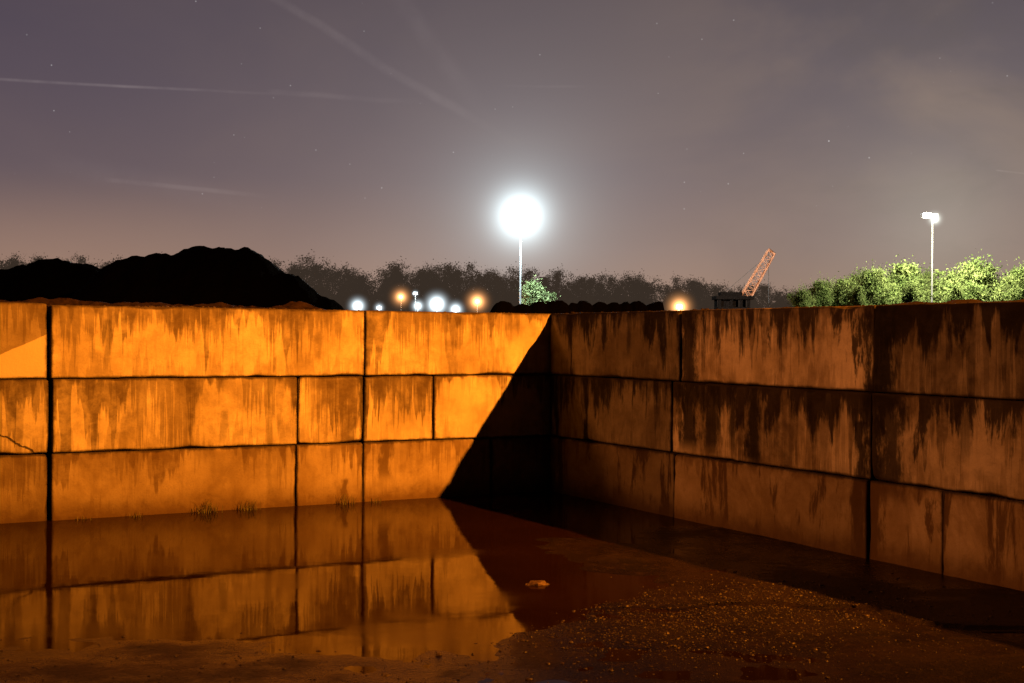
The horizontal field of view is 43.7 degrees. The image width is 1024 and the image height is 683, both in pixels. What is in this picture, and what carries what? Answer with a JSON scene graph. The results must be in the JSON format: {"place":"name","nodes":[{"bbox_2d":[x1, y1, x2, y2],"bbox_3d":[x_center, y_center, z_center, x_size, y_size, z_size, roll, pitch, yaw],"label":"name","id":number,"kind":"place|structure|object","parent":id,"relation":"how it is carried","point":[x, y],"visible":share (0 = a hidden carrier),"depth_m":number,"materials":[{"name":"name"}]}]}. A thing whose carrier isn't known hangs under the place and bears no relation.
{"place":"outdoors","nodes":[
{"label":"outdoors","id":0,"kind":"place"},
{"bbox_2d":[0,526,1023,682],"bbox_3d":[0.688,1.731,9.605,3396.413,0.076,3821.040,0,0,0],"label":"ground","id":1,"kind":"structure","parent":0,"point":[752,553],"depth_m":7.37,"materials":[{"name":"brown soil"}]},
{"bbox_2d":[0,258,100,301],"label":"coal heap","id":2,"kind":"object","parent":1,"relation":"on","point":[54,278],"visible":0.13,"depth_m":32.08,"materials":[{"name":"black stone"}]},
{"bbox_2d":[70,246,344,309],"bbox_3d":[-6.807,-0.261,29.000,7.200,3.862,8.000,0,0,0],"label":"coal heap","id":3,"kind":"object","parent":1,"relation":"on","point":[243,276],"visible":0.23,"depth_m":28.09,"materials":[{"name":"black stone"}]},
{"bbox_2d":[0,302,558,523],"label":"concrete block wall","id":4,"kind":"structure","parent":1,"relation":"on","point":[113,411],"depth_m":12.98,"materials":[{"name":"orange concrete"}]},
{"bbox_2d":[0,297,324,309],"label":"dirt crust","id":5,"kind":"object","parent":4,"relation":"on","point":[289,305],"visible":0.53,"depth_m":12.83},
{"bbox_2d":[83,305,543,313],"bbox_3d":[-3.334,-0.340,12.969,9.412,0.046,0.658,0,0,-29],"label":"rubble","id":6,"kind":"object","parent":4,"relation":"on","point":[240,307],"visible":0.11,"depth_m":12.91,"materials":[{"name":"brown stone"}]},
{"bbox_2d":[413,292,417,310],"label":"street lamp","id":7,"kind":"object","parent":1,"relation":"on","point":[415,293],"visible":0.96,"depth_m":98.12,"materials":[{"name":"metal"}]},
{"bbox_2d":[0,249,1005,312],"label":"distant wood","id":8,"kind":"object","parent":1,"relation":"on","point":[431,287],"visible":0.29,"depth_m":188.84,"materials":[{"name":"black plant"}]},
{"bbox_2d":[0,491,1023,682],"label":"water","id":9,"kind":"structure","parent":1,"relation":"on","point":[407,580],"depth_m":9.25,"materials":[{"name":"brown liquid"}]},
{"bbox_2d":[194,504,207,512],"bbox_3d":[-3.070,1.647,12.606,0.169,0.091,0.143,0,0,-18],"label":"weed","id":10,"kind":"object","parent":9,"relation":"on","point":[198,510],"visible":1,"depth_m":12.61,"materials":[{"name":"green plant"}]},
{"bbox_2d":[201,498,222,512],"bbox_3d":[-2.997,1.625,12.626,0.248,0.137,0.240,1,0,35],"label":"weed","id":11,"kind":"object","parent":9,"relation":"on","point":[210,510],"visible":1,"depth_m":12.65,"materials":[{"name":"green plant"}]},
{"bbox_2d":[239,499,260,510],"bbox_3d":[-2.655,1.641,12.849,0.250,0.107,0.189,0,0,0],"label":"weed","id":12,"kind":"object","parent":9,"relation":"on","point":[248,507],"visible":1,"depth_m":12.84,"materials":[{"name":"green plant"}]},
{"bbox_2d":[335,494,356,504],"bbox_3d":[-1.695,1.641,13.318,0.275,0.118,0.236,0,0,20],"label":"weed","id":13,"kind":"object","parent":9,"relation":"on","point":[352,500],"visible":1,"depth_m":13.33,"materials":[{"name":"green plant"}]},
{"bbox_2d":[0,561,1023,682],"bbox_3d":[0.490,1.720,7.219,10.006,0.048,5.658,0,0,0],"label":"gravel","id":14,"kind":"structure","parent":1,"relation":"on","point":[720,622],"depth_m":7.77,"materials":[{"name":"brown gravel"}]},
{"bbox_2d":[515,212,526,303],"bbox_3d":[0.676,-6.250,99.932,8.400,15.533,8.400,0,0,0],"label":"street lamp","id":15,"kind":"object","parent":1,"relation":"on","point":[520,216],"visible":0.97,"depth_m":100.06,"materials":[{"name":"metal"}]},
{"bbox_2d":[525,580,549,585],"bbox_3d":[0.181,1.728,9.057,0.191,0.068,0.097,0,0,-19],"label":"rock","id":16,"kind":"object","parent":1,"relation":"on","point":[537,583],"visible":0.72,"depth_m":9.03,"materials":[{"name":"stone"}]},
{"bbox_2d":[516,275,560,304],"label":"tree","id":17,"kind":"object","parent":1,"relation":"on","point":[532,291],"visible":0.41,"depth_m":103.86,"materials":[{"name":"green plant"}]},
{"bbox_2d":[490,300,663,313],"bbox_3d":[1.185,0.525,21.002,4.445,2.408,3.200,0,0,0],"label":"coal heap","id":18,"kind":"object","parent":1,"relation":"on","point":[558,306],"visible":0.06,"depth_m":20.84,"materials":[{"name":"black stone"}]},
{"bbox_2d":[712,248,775,308],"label":"crawler crane","id":19,"kind":"object","parent":1,"relation":"on","point":[727,300],"visible":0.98,"depth_m":119.51,"materials":[{"name":"red paint"}]},
{"bbox_2d":[549,301,1023,590],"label":"concrete block wall","id":20,"kind":"structure","parent":1,"relation":"on","point":[893,434],"depth_m":10.77,"materials":[{"name":"brown concrete"}]},
{"bbox_2d":[555,301,1015,313],"bbox_3d":[3.168,-0.289,10.431,0.669,0.044,10.017,0,0,-29],"label":"rubble","id":21,"kind":"object","parent":20,"relation":"on","point":[747,308],"visible":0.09,"depth_m":12.22,"materials":[{"name":"black stone"}]},
{"bbox_2d":[891,299,1023,304],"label":"dirt crust","id":22,"kind":"object","parent":20,"relation":"on","point":[960,301],"visible":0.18,"depth_m":9.92},
{"bbox_2d":[787,279,817,306],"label":"tree","id":23,"kind":"object","parent":1,"relation":"on","point":[801,298],"visible":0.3,"depth_m":57.92,"materials":[{"name":"green plant"}]},
{"bbox_2d":[787,273,848,306],"bbox_3d":[14.473,-0.774,60.044,2.670,5.073,2.271,0,0,-19],"label":"tree","id":24,"kind":"object","parent":1,"relation":"on","point":[822,294],"visible":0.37,"depth_m":59.48,"materials":[{"name":"green plant"}]},
{"bbox_2d":[829,271,854,305],"bbox_3d":[15.696,-0.806,61.008,2.432,5.162,2.780,0,0,-38],"label":"tree","id":25,"kind":"object","parent":1,"relation":"on","point":[838,287],"visible":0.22,"depth_m":60.99,"materials":[{"name":"green plant"}]},
{"bbox_2d":[844,264,862,288],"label":"tree","id":26,"kind":"object","parent":1,"relation":"on","point":[856,277],"visible":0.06,"depth_m":64.86,"materials":[{"name":"green plant"}]},
{"bbox_2d":[848,279,870,305],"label":"tree","id":27,"kind":"object","parent":1,"relation":"on","point":[858,297],"visible":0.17,"depth_m":56.97,"materials":[{"name":"green plant"}]},
{"bbox_2d":[841,259,900,305],"bbox_3d":[17.040,-1.051,60.026,3.287,5.683,2.795,0,0,15],"label":"tree","id":28,"kind":"object","parent":1,"relation":"on","point":[878,290],"visible":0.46,"depth_m":59.41,"materials":[{"name":"green plant"}]},
{"bbox_2d":[881,254,931,304],"bbox_3d":[18.381,-1.191,60.958,3.513,5.998,4.016,0,0,-4],"label":"tree","id":29,"kind":"object","parent":1,"relation":"on","point":[900,273],"visible":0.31,"depth_m":60.86,"materials":[{"name":"green plant"}]},
{"bbox_2d":[898,274,929,302],"bbox_3d":[17.824,-0.644,57.100,1.935,4.869,1.543,0,0,-27],"label":"tree","id":30,"kind":"object","parent":1,"relation":"on","point":[910,294],"visible":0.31,"depth_m":56.86,"materials":[{"name":"green plant"}]},
{"bbox_2d":[897,255,945,301],"bbox_3d":[20.072,-1.293,63.944,2.876,6.204,2.446,0,0,-23],"label":"tree","id":31,"kind":"object","parent":1,"relation":"on","point":[924,283],"visible":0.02,"depth_m":63.86,"materials":[{"name":"green plant"}]},
{"bbox_2d":[921,266,937,294],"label":"tree","id":32,"kind":"object","parent":1,"relation":"on","point":[928,276],"visible":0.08,"depth_m":64.86,"materials":[{"name":"green plant"}]},
{"bbox_2d":[921,213,937,301],"bbox_3d":[19.815,-2.296,59.893,1.200,8.117,1.200,0,0,0],"label":"floodlight mast","id":33,"kind":"object","parent":1,"relation":"on","point":[929,215],"visible":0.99,"depth_m":59.96,"materials":[{"name":"metal"}]},
{"bbox_2d":[922,268,964,302],"bbox_3d":[21.410,-1.034,62.945,2.297,5.704,2.626,0,0,29],"label":"tree","id":34,"kind":"object","parent":1,"relation":"on","point":[947,278],"visible":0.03,"depth_m":62.84,"materials":[{"name":"green plant"}]},
{"bbox_2d":[939,284,966,302],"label":"tree","id":35,"kind":"object","parent":1,"relation":"on","point":[955,292],"visible":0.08,"depth_m":57.02,"materials":[{"name":"green plant"}]},
{"bbox_2d":[926,249,1002,301],"bbox_3d":[22.047,-1.308,60.749,4.450,6.281,3.549,0,0,-22],"label":"tree","id":36,"kind":"object","parent":1,"relation":"on","point":[977,272],"visible":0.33,"depth_m":60.57,"materials":[{"name":"green plant"}]},
{"bbox_2d":[965,256,1023,301],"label":"tree","id":37,"kind":"object","parent":1,"relation":"on","point":[1013,288],"visible":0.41,"depth_m":57.63,"materials":[{"name":"green plant"}]},
{"bbox_2d":[988,263,1004,300],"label":"tree","id":38,"kind":"object","parent":1,"relation":"on","point":[998,286],"visible":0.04,"depth_m":65.64,"materials":[{"name":"green plant"}]},
{"bbox_2d":[0,0,1023,309],"label":"sky","id":39,"kind":"structure","parent":0,"point":[666,139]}
]}

